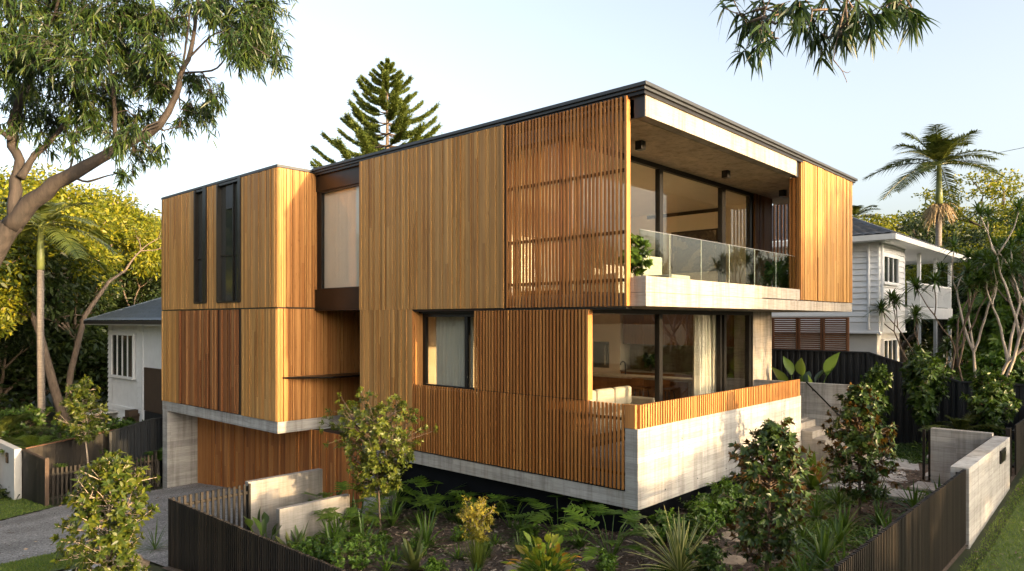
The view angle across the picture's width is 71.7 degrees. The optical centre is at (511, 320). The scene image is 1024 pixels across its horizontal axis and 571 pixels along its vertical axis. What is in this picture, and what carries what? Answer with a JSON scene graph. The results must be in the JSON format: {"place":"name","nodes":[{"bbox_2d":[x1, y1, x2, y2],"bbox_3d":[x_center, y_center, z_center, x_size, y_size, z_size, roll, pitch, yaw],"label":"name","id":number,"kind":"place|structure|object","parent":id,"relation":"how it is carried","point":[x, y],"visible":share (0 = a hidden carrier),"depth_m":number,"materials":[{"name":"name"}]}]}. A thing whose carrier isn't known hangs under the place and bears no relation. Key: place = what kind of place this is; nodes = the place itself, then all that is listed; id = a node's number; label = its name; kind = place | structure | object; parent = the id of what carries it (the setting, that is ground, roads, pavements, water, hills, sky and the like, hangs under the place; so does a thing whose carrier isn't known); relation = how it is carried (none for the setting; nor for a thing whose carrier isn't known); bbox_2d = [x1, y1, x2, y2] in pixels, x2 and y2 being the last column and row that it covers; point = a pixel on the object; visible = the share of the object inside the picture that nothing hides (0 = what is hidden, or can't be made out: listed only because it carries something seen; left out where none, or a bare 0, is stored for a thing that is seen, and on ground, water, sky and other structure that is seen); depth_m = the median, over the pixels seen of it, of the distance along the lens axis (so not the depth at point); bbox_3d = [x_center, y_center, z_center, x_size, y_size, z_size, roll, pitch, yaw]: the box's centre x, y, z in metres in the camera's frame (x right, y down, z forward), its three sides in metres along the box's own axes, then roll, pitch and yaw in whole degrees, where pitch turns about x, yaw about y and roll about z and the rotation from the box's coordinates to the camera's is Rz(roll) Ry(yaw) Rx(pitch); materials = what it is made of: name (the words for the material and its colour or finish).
{"place":"outdoors","nodes":[
{"label":"outdoors","id":0,"kind":"place"},
{"bbox_2d":[0,483,383,566],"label":"driveway","id":1,"kind":"structure","parent":0,"point":[28,529],"depth_m":17.28,"materials":[{"name":"concrete"}]},
{"bbox_2d":[0,340,1023,570],"bbox_3d":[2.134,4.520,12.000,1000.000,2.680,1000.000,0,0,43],"label":"ground","id":2,"kind":"structure","parent":0,"point":[959,560],"depth_m":13.06,"materials":[{"name":"plant"}]},
{"bbox_2d":[0,439,21,499],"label":"front wall","id":3,"kind":"structure","parent":2,"relation":"on","point":[11,475],"depth_m":22.30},
{"bbox_2d":[0,284,34,339],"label":"forest tree","id":4,"kind":"object","parent":2,"relation":"on","point":[6,306],"visible":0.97,"depth_m":28.60,"materials":[{"name":"green plant"}]},
{"bbox_2d":[0,413,54,448],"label":"garden palm","id":5,"kind":"object","parent":2,"relation":"on","point":[8,421],"visible":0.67,"depth_m":25.00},
{"bbox_2d":[0,403,66,448],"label":"forest bush","id":6,"kind":"object","parent":2,"relation":"on","point":[36,416],"visible":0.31,"depth_m":26.05,"materials":[{"name":"green plant"}]},
{"bbox_2d":[22,449,48,505],"bbox_3d":[-14.459,4.875,21.436,2.575,1.750,0.110,0,0,43],"label":"paling fence","id":7,"kind":"object","parent":2,"relation":"on","point":[35,477],"visible":0.7,"depth_m":21.27,"materials":[{"name":"wood"}]},
{"bbox_2d":[2,262,70,440],"bbox_3d":[-20.701,1.541,30.376,4.119,8.625,2.388,0,0,-23],"label":"bare trunk","id":8,"kind":"object","parent":2,"relation":"on","point":[55,392],"visible":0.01,"depth_m":29.85,"materials":[{"name":"brown plant"}]},
{"bbox_2d":[0,312,96,418],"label":"forest tree","id":9,"kind":"object","parent":2,"relation":"on","point":[6,346],"visible":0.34,"depth_m":35.23,"materials":[{"name":"green plant"}]},
{"bbox_2d":[0,499,99,570],"bbox_3d":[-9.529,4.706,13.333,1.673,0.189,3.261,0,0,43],"label":"lawn grass","id":10,"kind":"structure","parent":2,"relation":"on","point":[10,567],"depth_m":13.72,"materials":[{"name":"plant"}]},
{"bbox_2d":[0,330,107,416],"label":"thicket tree","id":11,"kind":"object","parent":2,"relation":"on","point":[24,363],"visible":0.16,"depth_m":37.42,"materials":[{"name":"green plant"}]},
{"bbox_2d":[0,187,109,319],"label":"forest tree","id":12,"kind":"object","parent":2,"relation":"on","point":[86,291],"visible":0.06,"depth_m":32.67,"materials":[{"name":"green plant"}]},
{"bbox_2d":[0,209,113,365],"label":"forest tree","id":13,"kind":"object","parent":2,"relation":"on","point":[50,279],"visible":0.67,"depth_m":29.99,"materials":[{"name":"green plant"}]},
{"bbox_2d":[0,195,117,434],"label":"palm tree","id":14,"kind":"object","parent":2,"relation":"on","point":[45,212],"visible":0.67,"depth_m":27.90,"materials":[{"name":"plant"}]},
{"bbox_2d":[0,163,139,326],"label":"forest tree","id":15,"kind":"object","parent":2,"relation":"on","point":[98,216],"visible":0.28,"depth_m":32.41,"materials":[{"name":"green plant"}]},
{"bbox_2d":[25,428,117,496],"bbox_3d":[-13.984,4.731,23.793,0.080,2.337,4.011,0,0,43],"label":"paling fence","id":16,"kind":"object","parent":2,"relation":"on","point":[71,452],"visible":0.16,"depth_m":23.19,"materials":[{"name":"wood"}]},
{"bbox_2d":[0,278,160,414],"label":"tree","id":17,"kind":"object","parent":2,"relation":"on","point":[91,373],"visible":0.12,"depth_m":37.86,"materials":[{"name":"green plant"}]},
{"bbox_2d":[0,245,161,421],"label":"forest tree","id":18,"kind":"object","parent":2,"relation":"on","point":[138,294],"visible":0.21,"depth_m":37.95,"materials":[{"name":"green plant"}]},
{"bbox_2d":[51,374,110,478],"bbox_3d":[-13.311,3.661,22.004,1.620,3.980,1.599,0,0,43],"label":"street tree","id":19,"kind":"object","parent":2,"relation":"on","point":[80,394],"visible":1,"depth_m":21.87,"materials":[{"name":"green plant"}]},
{"bbox_2d":[0,165,161,416],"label":"forest tree","id":20,"kind":"object","parent":2,"relation":"on","point":[153,264],"visible":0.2,"depth_m":42.12,"materials":[{"name":"green plant"}]},
{"bbox_2d":[50,451,156,504],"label":"picket gate","id":21,"kind":"structure","parent":2,"relation":"on","point":[153,460],"depth_m":21.20,"materials":[{"name":"wood"}]},
{"bbox_2d":[49,449,160,570],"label":"street tree","id":22,"kind":"object","parent":2,"relation":"on","point":[94,511],"visible":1,"depth_m":11.12,"materials":[{"name":"green plant"}]},
{"bbox_2d":[54,182,161,407],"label":"forest tree","id":23,"kind":"object","parent":2,"relation":"on","point":[137,210],"visible":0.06,"depth_m":43.54,"materials":[{"name":"green plant"}]},
{"bbox_2d":[65,220,161,420],"bbox_3d":[-18.906,0.351,34.028,3.032,10.937,7.364,0,0,24],"label":"bare trunk","id":24,"kind":"object","parent":2,"relation":"on","point":[73,361],"visible":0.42,"depth_m":32.09,"materials":[{"name":"brown plant"}]},
{"bbox_2d":[109,417,162,483],"bbox_3d":[-12.017,4.513,24.198,3.112,2.516,0.483,0,0,-26],"label":"boundary fence","id":25,"kind":"object","parent":2,"relation":"on","point":[138,440],"visible":0.23,"depth_m":23.86,"materials":[{"name":"wood"}]},
{"bbox_2d":[0,0,297,266],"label":"gum tree","id":26,"kind":"object","parent":2,"relation":"on","point":[29,51],"visible":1,"depth_m":8.88,"materials":[{"name":"green plant"}]},
{"bbox_2d":[172,483,250,530],"bbox_3d":[-5.732,3.969,13.526,0.130,1.474,1.530,0,0,43],"label":"slat fence","id":27,"kind":"object","parent":2,"relation":"on","point":[246,493],"visible":0.46,"depth_m":13.71,"materials":[{"name":"wood"}]},
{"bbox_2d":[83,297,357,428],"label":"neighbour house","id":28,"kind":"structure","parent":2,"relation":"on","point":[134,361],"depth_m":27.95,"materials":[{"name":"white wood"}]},
{"bbox_2d":[110,333,135,379],"bbox_3d":[-15.819,1.435,28.746,2.520,1.810,0.130,0,0,43],"label":"window","id":29,"kind":"structure","parent":28,"relation":"in","point":[122,345],"depth_m":28.68,"materials":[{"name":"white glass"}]},
{"bbox_2d":[168,498,344,570],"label":"slat fence","id":30,"kind":"object","parent":2,"relation":"on","point":[199,540],"visible":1,"depth_m":11.47,"materials":[{"name":"wood"}]},
{"bbox_2d":[245,468,322,539],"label":"garden wall","id":31,"kind":"structure","parent":2,"relation":"on","point":[270,495],"depth_m":14.66,"materials":[{"name":"concrete"}]},
{"bbox_2d":[276,494,349,544],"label":"garden wall","id":32,"kind":"structure","parent":2,"relation":"on","point":[289,518],"depth_m":13.62,"materials":[{"name":"concrete"}]},
{"bbox_2d":[304,57,444,168],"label":"norfolk pine","id":33,"kind":"object","parent":2,"relation":"on","point":[393,105],"visible":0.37,"depth_m":47.01,"materials":[{"name":"green plant"}]},
{"bbox_2d":[161,80,857,531],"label":"timber house","id":34,"kind":"structure","parent":2,"relation":"on","point":[297,302],"depth_m":16.11,"materials":[{"name":"wood"}]},
{"bbox_2d":[198,417,311,489],"bbox_3d":[-7.864,4.225,21.137,6.888,2.650,0.046,0,0,43],"label":"garage door","id":35,"kind":"structure","parent":34,"relation":"in","point":[229,455],"depth_m":21.28,"materials":[{"name":"wood"}]},
{"bbox_2d":[317,183,358,289],"bbox_3d":[-4.391,-2.120,18.231,2.120,2.600,0.090,0,0,43],"label":"window","id":36,"kind":"structure","parent":34,"relation":"in","point":[320,195],"depth_m":18.81,"materials":[{"name":"black metal"}]},
{"bbox_2d":[423,313,476,391],"bbox_3d":[-1.211,0.680,15.473,2.225,1.680,0.098,0,0,43],"label":"window","id":37,"kind":"structure","parent":34,"relation":"in","point":[467,316],"depth_m":15.44,"materials":[{"name":"black metal"}]},
{"bbox_2d":[436,317,472,391],"bbox_3d":[-1.295,1.165,15.888,1.190,2.610,0.078,0,0,43],"label":"curtain","id":38,"kind":"object","parent":34,"relation":"hanging from","point":[450,351],"visible":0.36,"depth_m":15.96,"materials":[{"name":"fabric"}]},
{"bbox_2d":[515,136,562,295],"bbox_3d":[0.519,-1.990,13.834,1.260,2.980,0.098,0,0,43],"label":"window","id":39,"kind":"structure","parent":34,"relation":"in","point":[562,136],"depth_m":14.19,"materials":[{"name":"black metal"}]},
{"bbox_2d":[592,315,629,373],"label":"wall","id":40,"kind":"structure","parent":34,"relation":"on","point":[610,351],"depth_m":23.14,"materials":[{"name":"paint"}]},
{"bbox_2d":[590,386,654,440],"bbox_3d":[2.167,2.000,15.699,0.950,0.960,2.500,0,0,43],"label":"sofa","id":41,"kind":"object","parent":34,"relation":"on","point":[620,395],"visible":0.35,"depth_m":15.91,"materials":[{"name":"fabric"}]},
{"bbox_2d":[592,372,692,400],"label":"kitchen island","id":42,"kind":"structure","parent":34,"relation":"on","point":[681,385],"depth_m":19.85,"materials":[{"name":"wood"}]},
{"bbox_2d":[565,136,753,294],"bbox_3d":[3.817,-1.983,16.426,0.120,2.995,8.200,0,0,43],"label":"sliding door","id":43,"kind":"structure","parent":34,"relation":"in","point":[659,169],"depth_m":16.63,"materials":[{"name":"black metal"}]},
{"bbox_2d":[592,309,752,446],"bbox_3d":[3.780,1.129,16.385,0.120,2.738,8.250,0,0,43],"label":"sliding door","id":44,"kind":"structure","parent":34,"relation":"in","point":[721,316],"depth_m":17.95,"materials":[{"name":"black metal"}]},
{"bbox_2d":[620,344,733,377],"bbox_3d":[5.052,1.620,21.769,3.700,1.720,0.647,0,0,43],"label":"back bench","id":45,"kind":"object","parent":34,"relation":"on","point":[677,360],"visible":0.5,"depth_m":22.13,"materials":[{"name":"wood"}]},
{"bbox_2d":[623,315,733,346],"bbox_3d":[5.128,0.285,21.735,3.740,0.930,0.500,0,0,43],"label":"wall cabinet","id":46,"kind":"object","parent":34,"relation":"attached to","point":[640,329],"depth_m":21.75,"materials":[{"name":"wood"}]},
{"bbox_2d":[623,315,733,346],"bbox_3d":[5.128,0.285,21.735,3.740,0.930,0.500,0,0,43],"label":"cabinet door","id":47,"kind":"structure","parent":46,"relation":"in","point":[637,329],"depth_m":21.75,"materials":[{"name":"wood"}]},
{"bbox_2d":[671,228,717,272],"bbox_3d":[5.581,-2.120,21.696,1.560,1.280,0.040,0,0,43],"label":"framed picture","id":48,"kind":"object","parent":34,"relation":"attached to","point":[689,254],"visible":0.93,"depth_m":21.66,"materials":[{"name":"metal"}]},
{"bbox_2d":[692,315,715,395],"bbox_3d":[4.969,1.150,18.083,0.221,2.640,1.200,0,0,43],"label":"curtain","id":49,"kind":"object","parent":34,"relation":"hanging from","point":[704,355],"visible":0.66,"depth_m":17.87,"materials":[{"name":"fabric"}]},
{"bbox_2d":[162,451,1015,570],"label":"garden bed","id":50,"kind":"object","parent":2,"relation":"on","point":[590,564],"visible":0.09,"depth_m":12.40,"materials":[{"name":"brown plant"}]},
{"bbox_2d":[310,498,395,541],"bbox_3d":[-3.064,3.963,13.733,1.479,0.688,1.890,0,0,43],"label":"lobed plant","id":51,"kind":"object","parent":50,"relation":"on","point":[352,512],"visible":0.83,"depth_m":13.67,"materials":[{"name":"green plant"}]},
{"bbox_2d":[322,527,385,570],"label":"shrub","id":52,"kind":"object","parent":50,"relation":"on","point":[348,549],"visible":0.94,"depth_m":11.54,"materials":[{"name":"green plant"}]},
{"bbox_2d":[319,386,437,531],"bbox_3d":[-2.595,2.850,13.913,2.236,3.042,2.173,0,0,43],"label":"garden tree","id":53,"kind":"object","parent":50,"relation":"on","point":[386,474],"visible":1,"depth_m":13.54,"materials":[{"name":"green plant"}]},
{"bbox_2d":[377,530,444,570],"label":"bromeliad","id":54,"kind":"object","parent":50,"relation":"on","point":[412,560],"visible":0.94,"depth_m":11.34,"materials":[{"name":"green plant"}]},
{"bbox_2d":[389,476,469,516],"bbox_3d":[-1.707,3.939,15.577,2.152,0.814,1.790,0,0,43],"label":"lobed plant","id":55,"kind":"object","parent":50,"relation":"on","point":[428,498],"visible":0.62,"depth_m":15.52,"materials":[{"name":"green plant"}]},
{"bbox_2d":[456,495,498,560],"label":"golden shrub","id":56,"kind":"object","parent":50,"relation":"on","point":[473,516],"visible":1,"depth_m":10.93,"materials":[{"name":"yellow plant"}]},
{"bbox_2d":[460,531,501,569],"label":"lime grass","id":57,"kind":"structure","parent":50,"relation":"on","point":[478,554],"depth_m":10.94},
{"bbox_2d":[467,493,562,528],"bbox_3d":[0.097,3.744,13.789,1.614,0.643,1.768,0,0,43],"label":"lobed plant","id":58,"kind":"object","parent":50,"relation":"on","point":[496,498],"visible":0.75,"depth_m":13.84,"materials":[{"name":"green plant"}]},
{"bbox_2d":[501,531,595,570],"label":"croton","id":59,"kind":"object","parent":50,"relation":"on","point":[537,559],"visible":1,"depth_m":10.20,"materials":[{"name":"green plant"}]},
{"bbox_2d":[505,494,613,536],"bbox_3d":[0.841,3.594,12.698,1.826,0.646,1.764,0,0,43],"label":"lobed plant","id":60,"kind":"object","parent":50,"relation":"on","point":[538,517],"visible":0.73,"depth_m":12.63,"materials":[{"name":"green plant"}]},
{"bbox_2d":[553,503,661,561],"bbox_3d":[1.521,3.348,11.329,1.699,0.809,1.834,0,0,7],"label":"lobed plant","id":61,"kind":"object","parent":50,"relation":"on","point":[632,517],"visible":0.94,"depth_m":11.28,"materials":[{"name":"green plant"}]},
{"bbox_2d":[273,468,1013,570],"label":"mulch chips","id":62,"kind":"object","parent":50,"relation":"on","point":[626,562],"visible":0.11,"depth_m":12.47,"materials":[{"name":"wood"}]},
{"bbox_2d":[646,507,686,545],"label":"border shrub","id":63,"kind":"object","parent":50,"relation":"on","point":[661,519],"visible":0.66,"depth_m":11.67,"materials":[{"name":"green plant"}]},
{"bbox_2d":[624,507,732,570],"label":"yucca plant","id":64,"kind":"object","parent":50,"relation":"on","point":[677,541],"visible":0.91,"depth_m":10.35,"materials":[{"name":"green plant"}]},
{"bbox_2d":[683,500,726,536],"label":"border shrub","id":65,"kind":"object","parent":50,"relation":"on","point":[710,514],"visible":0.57,"depth_m":12.07,"materials":[{"name":"green plant"}]},
{"bbox_2d":[684,536,732,570],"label":"shrub","id":66,"kind":"object","parent":50,"relation":"on","point":[711,551],"visible":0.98,"depth_m":10.06,"materials":[{"name":"green plant"}]},
{"bbox_2d":[706,475,743,517],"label":"border shrub","id":67,"kind":"object","parent":50,"relation":"on","point":[731,489],"visible":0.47,"depth_m":13.29,"materials":[{"name":"green plant"}]},
{"bbox_2d":[718,417,826,570],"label":"magnolia tree","id":68,"kind":"object","parent":50,"relation":"on","point":[774,439],"visible":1,"depth_m":9.87,"materials":[{"name":"green plant"}]},
{"bbox_2d":[646,487,930,570],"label":"ground cover","id":69,"kind":"object","parent":50,"relation":"on","point":[826,507],"visible":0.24,"depth_m":11.98,"materials":[{"name":"green plant"}]},
{"bbox_2d":[771,352,839,382],"bbox_3d":[8.350,2.038,20.156,1.968,2.339,1.910,0,0,43],"label":"elephant ear","id":70,"kind":"object","parent":50,"relation":"on","point":[829,364],"visible":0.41,"depth_m":19.74},
{"bbox_2d":[790,446,841,493],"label":"bird nest fern","id":71,"kind":"object","parent":50,"relation":"on","point":[814,482],"visible":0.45,"depth_m":15.28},
{"bbox_2d":[793,524,848,569],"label":"strap plant","id":72,"kind":"object","parent":50,"relation":"on","point":[822,556],"visible":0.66,"depth_m":10.33,"materials":[{"name":"green plant"}]},
{"bbox_2d":[817,382,899,514],"bbox_3d":[6.457,2.418,13.162,1.384,2.559,1.420,0,0,2],"label":"magnolia tree","id":73,"kind":"object","parent":50,"relation":"on","point":[855,422],"visible":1,"depth_m":12.93,"materials":[{"name":"green plant"}]},
{"bbox_2d":[858,362,893,431],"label":"screen shrub","id":74,"kind":"object","parent":50,"relation":"on","point":[876,385],"visible":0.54,"depth_m":18.85,"materials":[{"name":"green plant"}]},
{"bbox_2d":[898,348,955,447],"bbox_3d":[11.105,2.159,19.002,1.233,2.841,1.561,0,0,10],"label":"screen shrub","id":75,"kind":"object","parent":50,"relation":"on","point":[924,388],"visible":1,"depth_m":18.77,"materials":[{"name":"green plant"}]},
{"bbox_2d":[867,440,1014,463],"bbox_3d":[10.474,3.454,18.664,5.300,0.826,3.870,0,0,43],"label":"ground cover","id":76,"kind":"object","parent":50,"relation":"on","point":[905,451],"visible":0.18,"depth_m":18.34,"materials":[{"name":"green plant"}]},
{"bbox_2d":[918,411,1005,432],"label":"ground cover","id":77,"kind":"object","parent":50,"relation":"on","point":[962,424],"visible":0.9,"depth_m":17.91,"materials":[{"name":"plant"}]},
{"bbox_2d":[959,367,1021,436],"bbox_3d":[12.185,2.268,18.001,1.263,2.197,1.509,0,0,43],"label":"screen shrub","id":78,"kind":"object","parent":50,"relation":"on","point":[991,399],"visible":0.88,"depth_m":17.80,"materials":[{"name":"green plant"}]},
{"bbox_2d":[727,378,848,464],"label":"stair wall","id":79,"kind":"structure","parent":2,"relation":"on","point":[815,406],"depth_m":18.25,"materials":[{"name":"concrete"}]},
{"bbox_2d":[800,419,885,473],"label":"concrete steps","id":80,"kind":"structure","parent":2,"relation":"on","point":[812,434],"depth_m":17.34,"materials":[{"name":"concrete"}]},
{"bbox_2d":[772,204,966,367],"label":"neighbour house","id":81,"kind":"structure","parent":2,"relation":"on","point":[882,257],"depth_m":24.66,"materials":[{"name":"white wood"}]},
{"bbox_2d":[823,469,965,570],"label":"slat fence","id":82,"kind":"object","parent":2,"relation":"on","point":[927,532],"visible":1,"depth_m":9.16,"materials":[{"name":"wood"}]},
{"bbox_2d":[772,349,1023,444],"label":"boundary fence","id":83,"kind":"object","parent":2,"relation":"on","point":[851,366],"visible":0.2,"depth_m":20.71,"materials":[{"name":"wood"}]},
{"bbox_2d":[899,294,967,358],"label":"thicket tree","id":84,"kind":"object","parent":2,"relation":"on","point":[926,337],"visible":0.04,"depth_m":43.83,"materials":[{"name":"green plant"}]},
{"bbox_2d":[862,123,1006,369],"bbox_3d":[22.763,-3.022,38.215,7.157,14.642,6.577,0,0,43],"label":"palm tree","id":85,"kind":"object","parent":2,"relation":"on","point":[939,149],"visible":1,"depth_m":37.85,"materials":[{"name":"plant"}]},
{"bbox_2d":[856,171,1023,376],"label":"umbrella tree","id":86,"kind":"object","parent":2,"relation":"on","point":[1004,192],"visible":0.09,"depth_m":48.98,"materials":[{"name":"green plant"}]},
{"bbox_2d":[861,247,1023,380],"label":"dracaena tree","id":87,"kind":"object","parent":2,"relation":"on","point":[967,280],"visible":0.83,"depth_m":21.04,"materials":[{"name":"green plant"}]},
{"bbox_2d":[907,273,991,336],"bbox_3d":[23.885,0.617,33.622,8.114,6.425,7.503,0,0,-4],"label":"forest tree","id":88,"kind":"object","parent":2,"relation":"on","point":[962,299],"visible":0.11,"depth_m":34.80,"materials":[{"name":"green plant"}]},
{"bbox_2d":[890,208,1023,323],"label":"forest tree","id":89,"kind":"object","parent":2,"relation":"on","point":[977,237],"visible":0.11,"depth_m":42.69,"materials":[{"name":"green plant"}]},
{"bbox_2d":[893,168,1023,234],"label":"umbrella tree","id":90,"kind":"object","parent":2,"relation":"on","point":[960,210],"visible":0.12,"depth_m":51.36,"materials":[{"name":"green plant"}]},
{"bbox_2d":[931,427,993,483],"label":"entry wall","id":91,"kind":"structure","parent":2,"relation":"on","point":[950,447],"depth_m":14.71,"materials":[{"name":"concrete"}]},
{"bbox_2d":[905,220,1023,327],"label":"forest tree","id":92,"kind":"object","parent":2,"relation":"on","point":[927,269],"visible":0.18,"depth_m":35.84,"materials":[{"name":"green plant"}]},
{"bbox_2d":[926,235,1023,375],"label":"dracaena tree","id":93,"kind":"object","parent":2,"relation":"on","point":[993,261],"visible":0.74,"depth_m":20.69,"materials":[{"name":"green plant"}]},
{"bbox_2d":[933,280,1023,379],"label":"jungle tree","id":94,"kind":"object","parent":2,"relation":"on","point":[990,340],"visible":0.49,"depth_m":25.17,"materials":[{"name":"green plant"}]},
{"bbox_2d":[950,436,1009,548],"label":"letterbox wall","id":95,"kind":"structure","parent":2,"relation":"on","point":[987,481],"depth_m":12.18,"materials":[{"name":"concrete"}]},
{"bbox_2d":[955,348,1023,381],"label":"fence bush","id":96,"kind":"object","parent":2,"relation":"on","point":[988,362],"visible":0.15,"depth_m":22.22,"materials":[{"name":"green plant"}]},
{"bbox_2d":[960,212,1023,361],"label":"dracaena tree","id":97,"kind":"object","parent":2,"relation":"on","point":[1020,231],"visible":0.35,"depth_m":24.30,"materials":[{"name":"green plant"}]},
{"bbox_2d":[962,197,1023,376],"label":"dracaena tree","id":98,"kind":"object","parent":2,"relation":"on","point":[981,211],"visible":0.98,"depth_m":19.79,"materials":[{"name":"green plant"}]},
{"bbox_2d":[1009,419,1023,475],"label":"slat fence","id":99,"kind":"object","parent":2,"relation":"on","point":[1018,431],"visible":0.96,"depth_m":14.97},
{"bbox_2d":[0,0,1023,273],"label":"sky","id":100,"kind":"structure","parent":0,"point":[484,61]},
{"bbox_2d":[772,317,848,350],"bbox_3d":[9.274,1.750,23.409,3.510,3.700,0.130,0,0,43],"label":"louvre screen","id":101,"kind":"object","parent":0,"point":[800,339],"visible":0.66,"depth_m":22.92,"materials":[{"name":"wood"}]},
{"bbox_2d":[957,475,1023,570],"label":"lawn","id":102,"kind":"structure","parent":0,"point":[1012,541],"depth_m":10.92,"materials":[{"name":"plant"}]},
{"bbox_2d":[711,0,940,81],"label":"gum tree","id":103,"kind":"object","parent":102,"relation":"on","point":[846,27],"visible":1,"depth_m":5.03,"materials":[{"name":"green plant"}]},
{"bbox_3d":[2.235,-0.617,12.924,0.340,0.267,0.331,0,0,43],"label":"plant pot","id":104,"kind":"object","parent":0,"visible":0},
{"bbox_2d":[619,233,653,275],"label":"balcony plant","id":105,"kind":"object","parent":104,"relation":"in","point":[637,253],"visible":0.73,"depth_m":12.80,"materials":[{"name":"green plant"}]},
{"bbox_3d":[6.956,-0.617,18.297,0.340,0.267,0.331,0,0,43],"label":"plant pot","id":106,"kind":"object","parent":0,"visible":0},
{"bbox_2d":[759,254,796,287],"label":"balcony plant","id":107,"kind":"object","parent":106,"relation":"in","point":[776,273],"visible":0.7,"depth_m":18.04,"materials":[{"name":"green plant"}]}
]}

